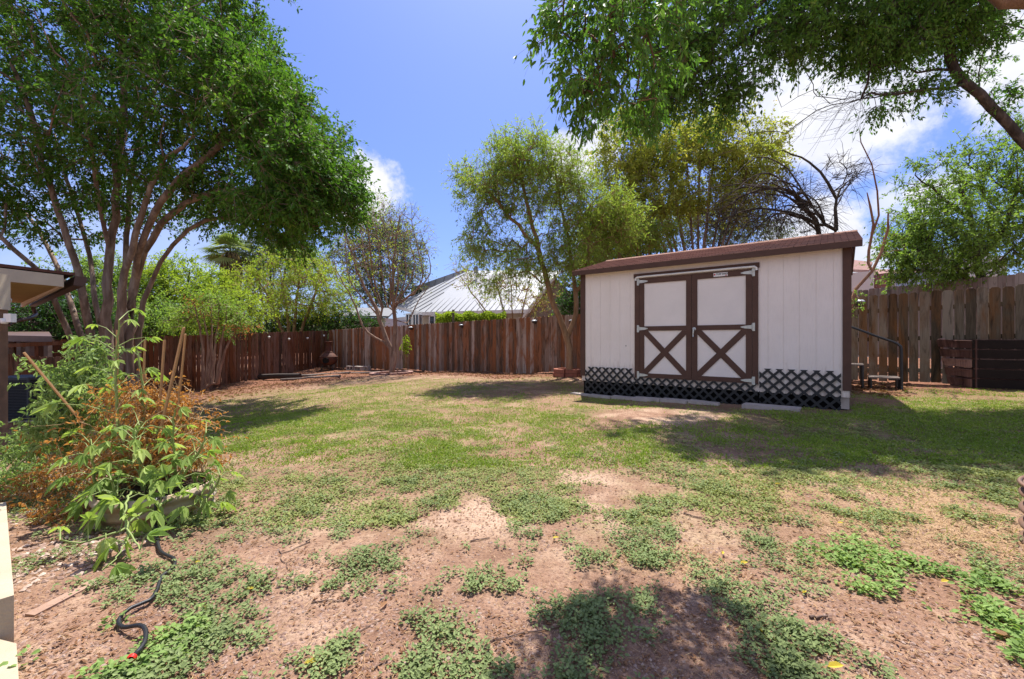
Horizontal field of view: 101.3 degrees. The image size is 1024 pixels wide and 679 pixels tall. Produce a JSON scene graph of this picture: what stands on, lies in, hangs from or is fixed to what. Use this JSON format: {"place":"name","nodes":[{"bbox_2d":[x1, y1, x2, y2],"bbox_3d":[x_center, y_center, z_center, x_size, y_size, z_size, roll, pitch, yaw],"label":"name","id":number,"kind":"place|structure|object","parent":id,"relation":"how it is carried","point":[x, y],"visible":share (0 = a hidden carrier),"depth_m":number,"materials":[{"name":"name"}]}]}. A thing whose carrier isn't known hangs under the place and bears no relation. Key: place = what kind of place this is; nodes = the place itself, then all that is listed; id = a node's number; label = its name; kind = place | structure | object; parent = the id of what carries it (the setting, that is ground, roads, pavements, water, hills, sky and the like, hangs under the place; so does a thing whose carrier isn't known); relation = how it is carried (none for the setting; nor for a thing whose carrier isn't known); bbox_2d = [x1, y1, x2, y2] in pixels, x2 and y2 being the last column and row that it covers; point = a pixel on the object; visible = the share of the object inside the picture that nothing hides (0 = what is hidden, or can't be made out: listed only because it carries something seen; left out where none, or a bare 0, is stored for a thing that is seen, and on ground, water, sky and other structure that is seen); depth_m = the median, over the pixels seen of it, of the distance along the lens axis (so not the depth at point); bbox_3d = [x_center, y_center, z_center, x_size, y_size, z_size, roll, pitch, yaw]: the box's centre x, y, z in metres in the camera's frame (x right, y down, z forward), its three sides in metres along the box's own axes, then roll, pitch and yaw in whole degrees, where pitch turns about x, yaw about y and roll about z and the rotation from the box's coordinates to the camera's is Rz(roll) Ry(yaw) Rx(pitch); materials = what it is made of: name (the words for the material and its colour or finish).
{"place":"outdoors","nodes":[
{"label":"outdoors","id":0,"kind":"place"},
{"bbox_2d":[0,352,1023,678],"bbox_3d":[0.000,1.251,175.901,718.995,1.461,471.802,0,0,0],"label":"ground","id":1,"kind":"structure","parent":0,"point":[550,568],"depth_m":2.23,"materials":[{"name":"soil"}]},
{"bbox_2d":[0,502,13,642],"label":"post","id":2,"kind":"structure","parent":1,"relation":"on","point":[6,608],"depth_m":1.63,"materials":[{"name":"concrete"}]},
{"bbox_2d":[0,639,18,678],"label":"paving slab","id":3,"kind":"structure","parent":1,"relation":"on","point":[8,651],"depth_m":1.42,"materials":[{"name":"concrete"}]},
{"bbox_2d":[8,332,53,357],"bbox_3d":[-13.367,0.830,11.607,3.979,2.130,0.830,0,0,41],"label":"garden lean to","id":4,"kind":"object","parent":1,"relation":"on","point":[24,337],"visible":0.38,"depth_m":11.04,"materials":[{"name":"brown wood"}]},
{"bbox_2d":[8,374,65,422],"bbox_3d":[-9.044,1.099,7.800,0.900,0.838,0.900,0,0,-9],"label":"air conditioner","id":5,"kind":"object","parent":1,"relation":"on","point":[18,396],"visible":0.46,"depth_m":7.48,"materials":[{"name":"grey metal"}]},
{"bbox_2d":[0,416,78,496],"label":"weedy plant","id":6,"kind":"object","parent":1,"relation":"on","point":[13,451],"visible":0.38,"depth_m":3.32,"materials":[{"name":"green plant"}]},
{"bbox_2d":[0,264,86,455],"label":"patio cover","id":7,"kind":"object","parent":1,"relation":"on","point":[33,288],"visible":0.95,"depth_m":5.86,"materials":[{"name":"beige paint"}]},
{"bbox_2d":[0,314,16,323],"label":"security light","id":8,"kind":"object","parent":7,"relation":"attached to","point":[6,318],"visible":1,"depth_m":4.92,"materials":[{"name":"white paint"}]},
{"bbox_2d":[25,593,73,616],"bbox_3d":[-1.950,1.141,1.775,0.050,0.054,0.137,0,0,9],"label":"plank","id":9,"kind":"object","parent":1,"relation":"on","point":[49,605],"visible":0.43,"depth_m":1.77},
{"bbox_2d":[8,341,96,403],"bbox_3d":[-12.231,0.998,9.798,4.844,1.992,0.136,0,0,-4],"label":"board fence","id":10,"kind":"object","parent":1,"relation":"on","point":[13,364],"visible":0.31,"depth_m":9.81,"materials":[{"name":"wood"}]},
{"bbox_2d":[0,407,121,528],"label":"dead plant","id":11,"kind":"object","parent":1,"relation":"on","point":[51,503],"visible":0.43,"depth_m":2.96,"materials":[{"name":"orange plant"}]},
{"bbox_2d":[0,333,141,468],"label":"tomato plant","id":12,"kind":"object","parent":1,"relation":"on","point":[67,381],"visible":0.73,"depth_m":3.15,"materials":[{"name":"green plant"}]},
{"bbox_2d":[8,287,137,356],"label":"dark green tree","id":13,"kind":"object","parent":1,"relation":"on","point":[45,311],"visible":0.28,"depth_m":14.03,"materials":[{"name":"green plant"}]},
{"bbox_2d":[66,579,101,594],"bbox_3d":[-1.935,1.141,1.901,0.050,0.054,0.108,0,0,12],"label":"edging brick","id":14,"kind":"object","parent":1,"relation":"on","point":[81,588],"visible":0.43,"depth_m":1.88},
{"bbox_2d":[30,308,184,477],"bbox_3d":[-2.731,0.444,2.875,0.636,1.332,0.673,0,0,0],"label":"leafy plant","id":15,"kind":"object","parent":1,"relation":"on","point":[52,406],"visible":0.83,"depth_m":2.84,"materials":[{"name":"green plant"}]},
{"bbox_2d":[0,427,225,591],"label":"gravel","id":16,"kind":"structure","parent":1,"relation":"on","point":[77,572],"depth_m":2.14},
{"bbox_2d":[21,241,210,379],"bbox_3d":[-16.505,-1.078,18.346,7.291,6.124,4.997,0,0,0],"label":"green tree","id":17,"kind":"object","parent":1,"relation":"on","point":[149,321],"visible":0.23,"depth_m":17.69,"materials":[{"name":"green plant"}]},
{"bbox_2d":[91,494,157,582],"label":"leafy plant","id":18,"kind":"object","parent":1,"relation":"on","point":[139,525],"visible":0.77,"depth_m":2.12,"materials":[{"name":"green plant"}]},
{"bbox_2d":[96,337,175,465],"bbox_3d":[-2.624,0.492,2.961,0.452,1.027,0.437,0,0,37],"label":"leafy plant","id":19,"kind":"object","parent":1,"relation":"on","point":[142,390],"visible":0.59,"depth_m":2.99,"materials":[{"name":"green plant"}]},
{"bbox_2d":[88,470,216,530],"bbox_3d":[-2.330,1.056,2.760,0.640,0.206,0.640,0,0,0],"label":"corrugated planter","id":20,"kind":"object","parent":1,"relation":"on","point":[176,502],"visible":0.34,"depth_m":2.61,"materials":[{"name":"metal"}]},
{"bbox_2d":[23,352,85,425],"bbox_3d":[-3.148,0.356,2.900,0.013,0.549,0.327,0,0,17],"label":"garden stake","id":21,"kind":"object","parent":20,"relation":"in","point":[48,381],"visible":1,"depth_m":2.88,"materials":[{"name":"beige wood"}]},
{"bbox_2d":[44,428,137,522],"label":"leafy plant","id":22,"kind":"object","parent":20,"relation":"in","point":[81,459],"visible":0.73,"depth_m":2.57,"materials":[{"name":"green plant"}]},
{"bbox_2d":[72,467,149,535],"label":"leafy plant","id":23,"kind":"object","parent":20,"relation":"in","point":[117,481],"visible":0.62,"depth_m":2.46,"materials":[{"name":"green plant"}]},
{"bbox_2d":[114,330,118,474],"bbox_3d":[-2.778,0.452,2.950,0.025,1.037,0.014,0,0,0],"label":"garden stake","id":24,"kind":"object","parent":20,"relation":"in","point":[117,382],"visible":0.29,"depth_m":2.95,"materials":[{"name":"beige wood"}]},
{"bbox_2d":[78,465,176,559],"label":"leafy plant","id":25,"kind":"object","parent":20,"relation":"in","point":[110,500],"visible":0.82,"depth_m":2.29,"materials":[{"name":"green plant"}]},
{"bbox_2d":[8,369,248,501],"bbox_3d":[-2.639,0.674,2.991,1.394,0.920,0.859,0,0,0],"label":"dead plant","id":26,"kind":"object","parent":20,"relation":"in","point":[149,435],"visible":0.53,"depth_m":2.95,"materials":[{"name":"orange plant"}]},
{"bbox_2d":[141,340,145,425],"bbox_3d":[-2.727,0.487,3.100,0.045,0.967,0.012,0,0,0],"label":"garden stake","id":27,"kind":"object","parent":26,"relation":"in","point":[144,359],"visible":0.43,"depth_m":3.10,"materials":[{"name":"beige wood"}]},
{"bbox_2d":[48,463,211,559],"bbox_3d":[-2.086,0.998,2.405,0.385,0.467,0.708,0,0,20],"label":"leafy plant","id":28,"kind":"object","parent":20,"relation":"in","point":[153,516],"visible":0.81,"depth_m":2.30,"materials":[{"name":"green plant"}]},
{"bbox_2d":[82,404,191,511],"bbox_3d":[-2.354,0.746,2.671,0.583,0.677,0.525,0,0,40],"label":"leafy plant","id":29,"kind":"object","parent":20,"relation":"in","point":[140,453],"visible":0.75,"depth_m":2.60,"materials":[{"name":"green plant"}]},
{"bbox_2d":[116,497,176,661],"bbox_3d":[-1.688,1.015,1.989,0.151,0.189,1.401,0,0,-34],"label":"garden hose","id":30,"kind":"object","parent":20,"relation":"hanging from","point":[122,626],"visible":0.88,"depth_m":1.71,"materials":[{"name":"black rubber"}]},
{"bbox_2d":[155,340,165,462],"bbox_3d":[-2.516,0.487,3.000,0.078,0.967,0.014,0,0,0],"label":"garden stake","id":31,"kind":"object","parent":20,"relation":"in","point":[162,370],"visible":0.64,"depth_m":2.99,"materials":[{"name":"beige wood"}]},
{"bbox_2d":[152,327,185,463],"bbox_3d":[-2.385,0.444,2.900,0.251,1.056,0.016,0,0,0],"label":"garden stake","id":32,"kind":"object","parent":20,"relation":"in","point":[173,374],"visible":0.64,"depth_m":2.89,"materials":[{"name":"beige wood"}]},
{"bbox_2d":[143,405,207,490],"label":"leafy plant","id":33,"kind":"object","parent":20,"relation":"in","point":[166,445],"visible":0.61,"depth_m":2.70,"materials":[{"name":"green plant"}]},
{"bbox_2d":[172,334,186,468],"bbox_3d":[-2.392,0.466,3.013,0.248,1.012,0.015,0,0,33],"label":"garden stake","id":34,"kind":"object","parent":20,"relation":"in","point":[182,362],"visible":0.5,"depth_m":2.98,"materials":[{"name":"beige wood"}]},
{"bbox_2d":[138,420,224,512],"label":"leafy plant","id":35,"kind":"object","parent":20,"relation":"in","point":[215,441],"visible":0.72,"depth_m":2.62,"materials":[{"name":"green plant"}]},
{"bbox_2d":[166,463,243,525],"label":"leafy plant","id":36,"kind":"object","parent":20,"relation":"in","point":[183,511],"visible":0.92,"depth_m":2.57,"materials":[{"name":"green plant"}]},
{"bbox_2d":[98,248,239,366],"bbox_3d":[-16.972,-1.353,20.882,6.945,6.501,5.469,0,0,0],"label":"yellow green tree","id":37,"kind":"object","parent":1,"relation":"on","point":[172,276],"visible":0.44,"depth_m":20.43,"materials":[{"name":"green plant"}]},
{"bbox_2d":[14,330,327,401],"bbox_3d":[-11.815,0.831,15.637,0.136,2.596,13.321,0,0,19],"label":"board fence","id":38,"kind":"object","parent":1,"relation":"on","point":[276,352],"visible":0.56,"depth_m":17.21,"materials":[{"name":"wood"}]},
{"bbox_2d":[8,320,340,353],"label":"distant wood","id":39,"kind":"object","parent":1,"relation":"on","point":[218,333],"visible":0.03,"depth_m":45.36,"materials":[{"name":"green plant"}]},
{"bbox_2d":[0,0,386,407],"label":"crape myrtle","id":40,"kind":"object","parent":1,"relation":"on","point":[249,96],"visible":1,"depth_m":8.29,"materials":[{"name":"green plant"}]},
{"bbox_2d":[152,284,263,392],"bbox_3d":[-10.766,-0.010,14.807,3.754,3.845,2.273,0,0,0],"label":"crape myrtle","id":41,"kind":"object","parent":1,"relation":"on","point":[207,383],"visible":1,"depth_m":14.96,"materials":[{"name":"green plant"}]},
{"bbox_2d":[158,280,284,337],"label":"orange tipped tree","id":42,"kind":"object","parent":1,"relation":"on","point":[252,307],"visible":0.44,"depth_m":17.22,"materials":[{"name":"green plant"}]},
{"bbox_2d":[194,231,261,333],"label":"palm tree","id":43,"kind":"object","parent":1,"relation":"on","point":[223,261],"visible":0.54,"depth_m":32.40,"materials":[{"name":"green plant"}]},
{"bbox_2d":[211,226,332,332],"bbox_3d":[-20.461,-4.035,36.102,10.512,11.906,8.070,0,0,0],"label":"grey green tree","id":44,"kind":"object","parent":1,"relation":"on","point":[256,253],"visible":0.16,"depth_m":35.08,"materials":[{"name":"green plant"}]},
{"bbox_2d":[257,373,301,378],"bbox_3d":[-10.306,1.581,17.973,2.999,0.339,0.240,0,0,16],"label":"timber log","id":45,"kind":"object","parent":1,"relation":"on","point":[279,375],"visible":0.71,"depth_m":17.76,"materials":[{"name":"brown wood"}]},
{"bbox_2d":[214,245,363,343],"bbox_3d":[-11.874,-1.744,22.553,7.793,6.914,5.268,0,0,0],"label":"yellow green tree","id":46,"kind":"object","parent":1,"relation":"on","point":[287,303],"visible":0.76,"depth_m":22.07,"materials":[{"name":"green plant"}]},
{"bbox_2d":[280,375,340,380],"bbox_3d":[-8.012,1.522,16.580,3.660,0.407,0.124,0,0,29],"label":"timber log","id":47,"kind":"object","parent":1,"relation":"on","point":[287,379],"visible":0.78,"depth_m":16.49,"materials":[{"name":"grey wood"}]},
{"bbox_2d":[238,292,385,340],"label":"dark green tree","id":48,"kind":"object","parent":1,"relation":"on","point":[351,322],"visible":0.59,"depth_m":23.38,"materials":[{"name":"green plant"}]},
{"bbox_2d":[302,372,350,376],"bbox_3d":[-8.429,1.516,17.846,3.818,0.404,0.121,0,0,20],"label":"timber log","id":49,"kind":"object","parent":1,"relation":"on","point":[305,375],"visible":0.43,"depth_m":17.67,"materials":[{"name":"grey wood"}]},
{"bbox_2d":[319,341,337,369],"bbox_3d":[-8.869,0.784,20.285,0.840,1.387,0.870,0,0,0],"label":"chiminea","id":50,"kind":"object","parent":1,"relation":"on","point":[328,356],"visible":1,"depth_m":20.09,"materials":[{"name":"ceramic"}]},
{"bbox_2d":[340,308,405,328],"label":"white outbuilding","id":51,"kind":"structure","parent":1,"relation":"on","point":[386,313],"depth_m":25.34,"materials":[{"name":"paint"}]},
{"bbox_2d":[316,187,438,373],"bbox_3d":[-5.293,-2.184,16.455,5.112,7.112,3.926,0,0,0],"label":"bare crape myrtle","id":52,"kind":"object","parent":1,"relation":"on","point":[392,348],"visible":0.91,"depth_m":16.36,"materials":[{"name":"brown plant"}]},
{"bbox_2d":[319,203,435,314],"bbox_3d":[-10.619,-4.502,33.999,8.986,12.393,7.688,0,0,0],"label":"grey green tree","id":53,"kind":"object","parent":1,"relation":"on","point":[381,293],"visible":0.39,"depth_m":33.29,"materials":[{"name":"green plant"}]},
{"bbox_2d":[369,370,412,374],"bbox_3d":[-4.716,1.322,16.429,1.695,0.153,1.384,0,0,0],"label":"stone tree ring","id":54,"kind":"object","parent":1,"relation":"on","point":[401,372],"visible":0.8,"depth_m":16.04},
{"bbox_2d":[399,334,411,369],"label":"young sapling","id":55,"kind":"object","parent":1,"relation":"on","point":[405,347],"visible":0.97,"depth_m":17.21,"materials":[{"name":"green plant"}]},
{"bbox_2d":[329,314,579,373],"bbox_3d":[-2.200,0.381,16.447,18.535,2.518,0.136,0,0,37],"label":"board fence","id":56,"kind":"object","parent":1,"relation":"on","point":[522,345],"visible":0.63,"depth_m":15.92,"materials":[{"name":"wood"}]},
{"bbox_2d":[397,266,558,332],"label":"neighbour house","id":57,"kind":"structure","parent":1,"relation":"on","point":[441,296],"depth_m":28.42,"materials":[{"name":"metal"}]},
{"bbox_2d":[406,313,411,324],"bbox_3d":[-7.259,-1.321,29.600,0.790,1.041,0.080,0,0,45],"label":"window","id":58,"kind":"structure","parent":57,"relation":"in","point":[408,315],"depth_m":29.57,"materials":[{"name":"white glass"}]},
{"bbox_2d":[412,313,419,324],"bbox_3d":[-6.469,-1.263,28.300,0.790,1.000,0.080,0,0,45],"label":"window","id":59,"kind":"structure","parent":57,"relation":"in","point":[415,317],"depth_m":28.27,"materials":[{"name":"white glass"}]},
{"bbox_2d":[429,315,436,323],"bbox_3d":[-4.968,-1.081,27.100,1.090,1.026,0.080,0,0,37],"label":"window","id":60,"kind":"structure","parent":57,"relation":"in","point":[432,319],"depth_m":27.23,"materials":[{"name":"white glass"}]},
{"bbox_2d":[444,253,562,318],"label":"twiggy tree","id":61,"kind":"object","parent":1,"relation":"on","point":[538,299],"visible":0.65,"depth_m":16.92,"materials":[{"name":"green plant"}]},
{"bbox_2d":[0,441,1023,678],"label":"weeds","id":62,"kind":"object","parent":1,"relation":"on","point":[792,656],"visible":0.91,"depth_m":1.80,"materials":[{"name":"green plant"}]},
{"bbox_2d":[0,382,1023,530],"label":"creeping lawn weeds","id":63,"kind":"object","parent":1,"relation":"on","point":[396,518],"visible":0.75,"depth_m":3.33,"materials":[{"name":"green plant"}]},
{"bbox_2d":[0,374,1023,473],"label":"lawn grass","id":64,"kind":"structure","parent":1,"relation":"on","point":[824,442],"depth_m":4.88,"materials":[{"name":"plant"}]},
{"bbox_2d":[0,526,1023,678],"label":"bright weeds","id":65,"kind":"object","parent":1,"relation":"on","point":[1003,612],"visible":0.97,"depth_m":1.81,"materials":[{"name":"green plant"}]},
{"bbox_2d":[987,628,1013,637],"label":"fallen leaf","id":66,"kind":"object","parent":65,"relation":"on","point":[1003,633],"visible":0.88,"depth_m":1.55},
{"bbox_2d":[2,408,1023,678],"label":"soil clods","id":67,"kind":"object","parent":1,"relation":"on","point":[530,638],"visible":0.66,"depth_m":1.64,"materials":[{"name":"soil"}]},
{"bbox_2d":[11,415,1020,678],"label":"straw bits","id":68,"kind":"object","parent":1,"relation":"on","point":[535,605],"visible":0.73,"depth_m":1.63,"materials":[{"name":"plant"}]},
{"bbox_2d":[476,625,561,642],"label":"fallen twig","id":69,"kind":"object","parent":1,"relation":"on","point":[523,632],"visible":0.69,"depth_m":1.59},
{"bbox_2d":[131,367,913,412],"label":"mulch","id":70,"kind":"object","parent":1,"relation":"on","point":[856,385],"visible":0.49,"depth_m":12.29,"materials":[{"name":"brown plant"}]},
{"bbox_2d":[440,113,656,369],"bbox_3d":[1.004,-2.486,11.815,5.987,7.123,3.286,0,0,0],"label":"slender tree","id":71,"kind":"object","parent":1,"relation":"on","point":[605,211],"visible":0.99,"depth_m":11.33,"materials":[{"name":"green plant"}]},
{"bbox_2d":[523,275,579,317],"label":"gabled building","id":72,"kind":"structure","parent":1,"relation":"on","point":[539,312],"depth_m":22.67,"materials":[{"name":"grey"}]},
{"bbox_2d":[553,368,581,376],"bbox_3d":[1.666,0.962,12.274,0.920,0.212,0.920,0,0,0],"label":"brick tree ring","id":73,"kind":"object","parent":1,"relation":"on","point":[563,372],"visible":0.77,"depth_m":11.89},
{"bbox_2d":[588,394,610,398],"bbox_3d":[1.719,1.099,8.065,0.467,0.072,0.215,0,0,37],"label":"paver slab","id":74,"kind":"object","parent":1,"relation":"on","point":[599,396],"depth_m":8.02,"materials":[{"name":"concrete"}]},
{"bbox_2d":[545,230,679,315],"bbox_3d":[4.525,-2.111,18.855,5.914,7.043,4.820,0,0,0],"label":"dark green tree","id":75,"kind":"object","parent":1,"relation":"on","point":[568,304],"visible":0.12,"depth_m":18.56,"materials":[{"name":"green plant"}]},
{"bbox_2d":[611,395,632,399],"bbox_3d":[2.067,1.081,7.747,0.454,0.066,0.235,0,0,36],"label":"paver slab","id":76,"kind":"object","parent":1,"relation":"on","point":[618,397],"depth_m":7.70,"materials":[{"name":"concrete"}]},
{"bbox_2d":[572,198,686,267],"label":"leafy shrub tree","id":77,"kind":"object","parent":1,"relation":"on","point":[657,241],"visible":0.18,"depth_m":13.80,"materials":[{"name":"green plant"}]},
{"bbox_2d":[632,396,660,401],"bbox_3d":[2.385,1.056,7.400,0.487,0.066,0.229,0,0,40],"label":"paver slab","id":78,"kind":"object","parent":1,"relation":"on","point":[643,399],"depth_m":7.33,"materials":[{"name":"concrete"}]},
{"bbox_2d":[660,398,687,403],"bbox_3d":[2.776,1.044,7.140,0.433,0.057,0.232,0,0,38],"label":"paver slab","id":79,"kind":"object","parent":1,"relation":"on","point":[674,400],"depth_m":7.09,"materials":[{"name":"concrete"}]},
{"bbox_2d":[583,96,802,252],"bbox_3d":[6.611,-4.242,15.387,8.383,10.231,4.381,0,0,0],"label":"tall crape myrtle","id":80,"kind":"object","parent":1,"relation":"on","point":[638,166],"visible":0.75,"depth_m":14.83,"materials":[{"name":"green plant"}]},
{"bbox_2d":[688,399,719,405],"bbox_3d":[3.161,1.042,6.897,0.471,0.071,0.204,0,0,39],"label":"paver slab","id":81,"kind":"object","parent":1,"relation":"on","point":[694,401],"depth_m":6.85,"materials":[{"name":"concrete"}]},
{"bbox_2d":[572,230,862,410],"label":"garden shed","id":82,"kind":"structure","parent":1,"relation":"on","point":[766,322],"depth_m":6.94,"materials":[{"name":"beige"}]},
{"bbox_2d":[637,274,691,379],"bbox_3d":[2.713,-0.207,7.533,0.957,1.855,0.057,0,0,37],"label":"door","id":83,"kind":"structure","parent":82,"relation":"in","point":[664,328],"depth_m":7.51,"materials":[{"name":"beige paint"}]},
{"bbox_2d":[692,268,754,384],"bbox_3d":[3.468,-0.207,6.936,0.951,1.855,0.095,0,0,37],"label":"door","id":84,"kind":"structure","parent":82,"relation":"in","point":[722,325],"depth_m":6.95,"materials":[{"name":"beige paint"}]},
{"bbox_2d":[642,194,800,252],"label":"grey green tree","id":85,"kind":"object","parent":1,"relation":"on","point":[688,240],"visible":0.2,"depth_m":23.81,"materials":[{"name":"green plant"}]},
{"bbox_2d":[513,0,1023,154],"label":"overhanging tree","id":86,"kind":"object","parent":1,"relation":"on","point":[607,55],"visible":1,"depth_m":2.55,"materials":[{"name":"green plant"}]},
{"bbox_2d":[742,402,801,411],"bbox_3d":[3.860,1.020,6.259,0.736,0.070,0.260,0,0,38],"label":"paver slab","id":87,"kind":"object","parent":1,"relation":"on","point":[746,405],"depth_m":6.20,"materials":[{"name":"concrete"}]},
{"bbox_2d":[684,141,885,247],"bbox_3d":[8.220,-2.711,12.643,6.395,6.902,3.114,0,0,0],"label":"bare arching tree","id":88,"kind":"object","parent":1,"relation":"on","point":[805,204],"visible":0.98,"depth_m":12.68,"materials":[{"name":"brown plant"}]},
{"bbox_2d":[592,458,1023,583],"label":"dry straw","id":89,"kind":"object","parent":1,"relation":"on","point":[898,496],"visible":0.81,"depth_m":2.40,"materials":[{"name":"plant"}]},
{"bbox_2d":[596,0,1023,175],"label":"leaning tree","id":90,"kind":"object","parent":1,"relation":"on","point":[897,34],"visible":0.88,"depth_m":7.20,"materials":[{"name":"green plant"}]},
{"bbox_2d":[809,615,829,618],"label":"fallen twig","id":91,"kind":"object","parent":1,"relation":"on","point":[815,617],"visible":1,"depth_m":1.65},
{"bbox_2d":[643,460,1020,572],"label":"yellow grass tufts","id":92,"kind":"object","parent":1,"relation":"on","point":[884,522],"visible":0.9,"depth_m":2.49,"materials":[{"name":"plant"}]},
{"bbox_2d":[828,661,843,667],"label":"fallen leaf","id":93,"kind":"object","parent":1,"relation":"on","point":[834,664],"visible":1,"depth_m":1.39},
{"bbox_2d":[852,326,902,389],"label":"metal steps","id":94,"kind":"structure","parent":1,"relation":"on","point":[899,382],"depth_m":7.95,"materials":[{"name":"black metal"}]},
{"bbox_2d":[852,126,910,316],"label":"pruned tree","id":95,"kind":"object","parent":1,"relation":"on","point":[865,278],"visible":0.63,"depth_m":8.81,"materials":[{"name":"brown plant"}]},
{"bbox_2d":[852,260,927,357],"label":"brick house","id":96,"kind":"structure","parent":1,"relation":"on","point":[861,273],"depth_m":18.71,"materials":[{"name":"beige paint"}]},
{"bbox_2d":[852,284,1023,383],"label":"board fence","id":97,"kind":"object","parent":1,"relation":"on","point":[893,310],"visible":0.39,"depth_m":8.41,"materials":[{"name":"wood"}]},
{"bbox_2d":[852,273,1023,367],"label":"board fence","id":98,"kind":"object","parent":1,"relation":"on","point":[1016,279],"visible":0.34,"depth_m":10.82,"materials":[{"name":"wood"}]},
{"bbox_2d":[859,108,1023,294],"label":"bushy tree","id":99,"kind":"object","parent":1,"relation":"on","point":[981,242],"visible":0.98,"depth_m":10.18,"materials":[{"name":"green plant"}]},
{"bbox_2d":[924,252,1006,358],"bbox_3d":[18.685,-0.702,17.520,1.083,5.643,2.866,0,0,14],"label":"white clapboard house","id":100,"kind":"structure","parent":1,"relation":"on","point":[973,272],"depth_m":16.27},
{"bbox_2d":[937,338,1023,389],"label":"slatted bin","id":101,"kind":"object","parent":1,"relation":"on","point":[1002,367],"visible":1,"depth_m":7.54,"materials":[{"name":"red wood"}]},
{"bbox_2d":[1017,475,1023,543],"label":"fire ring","id":102,"kind":"object","parent":1,"relation":"on","point":[1020,480],"visible":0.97,"depth_m":2.31,"materials":[{"name":"stone"}]},
{"bbox_2d":[0,0,1023,322],"label":"sky","id":103,"kind":"structure","parent":0,"point":[421,82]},
{"bbox_3d":[-2.389,-0.048,17.100,0.090,2.335,0.090,0,0,0],"label":"trellis post","id":104,"kind":"object","parent":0,"visible":0},
{"bbox_2d":[435,310,506,328],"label":"vine hedge","id":105,"kind":"object","parent":104,"relation":"attached to","point":[446,316],"visible":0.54,"depth_m":16.81,"materials":[{"name":"green plant"}]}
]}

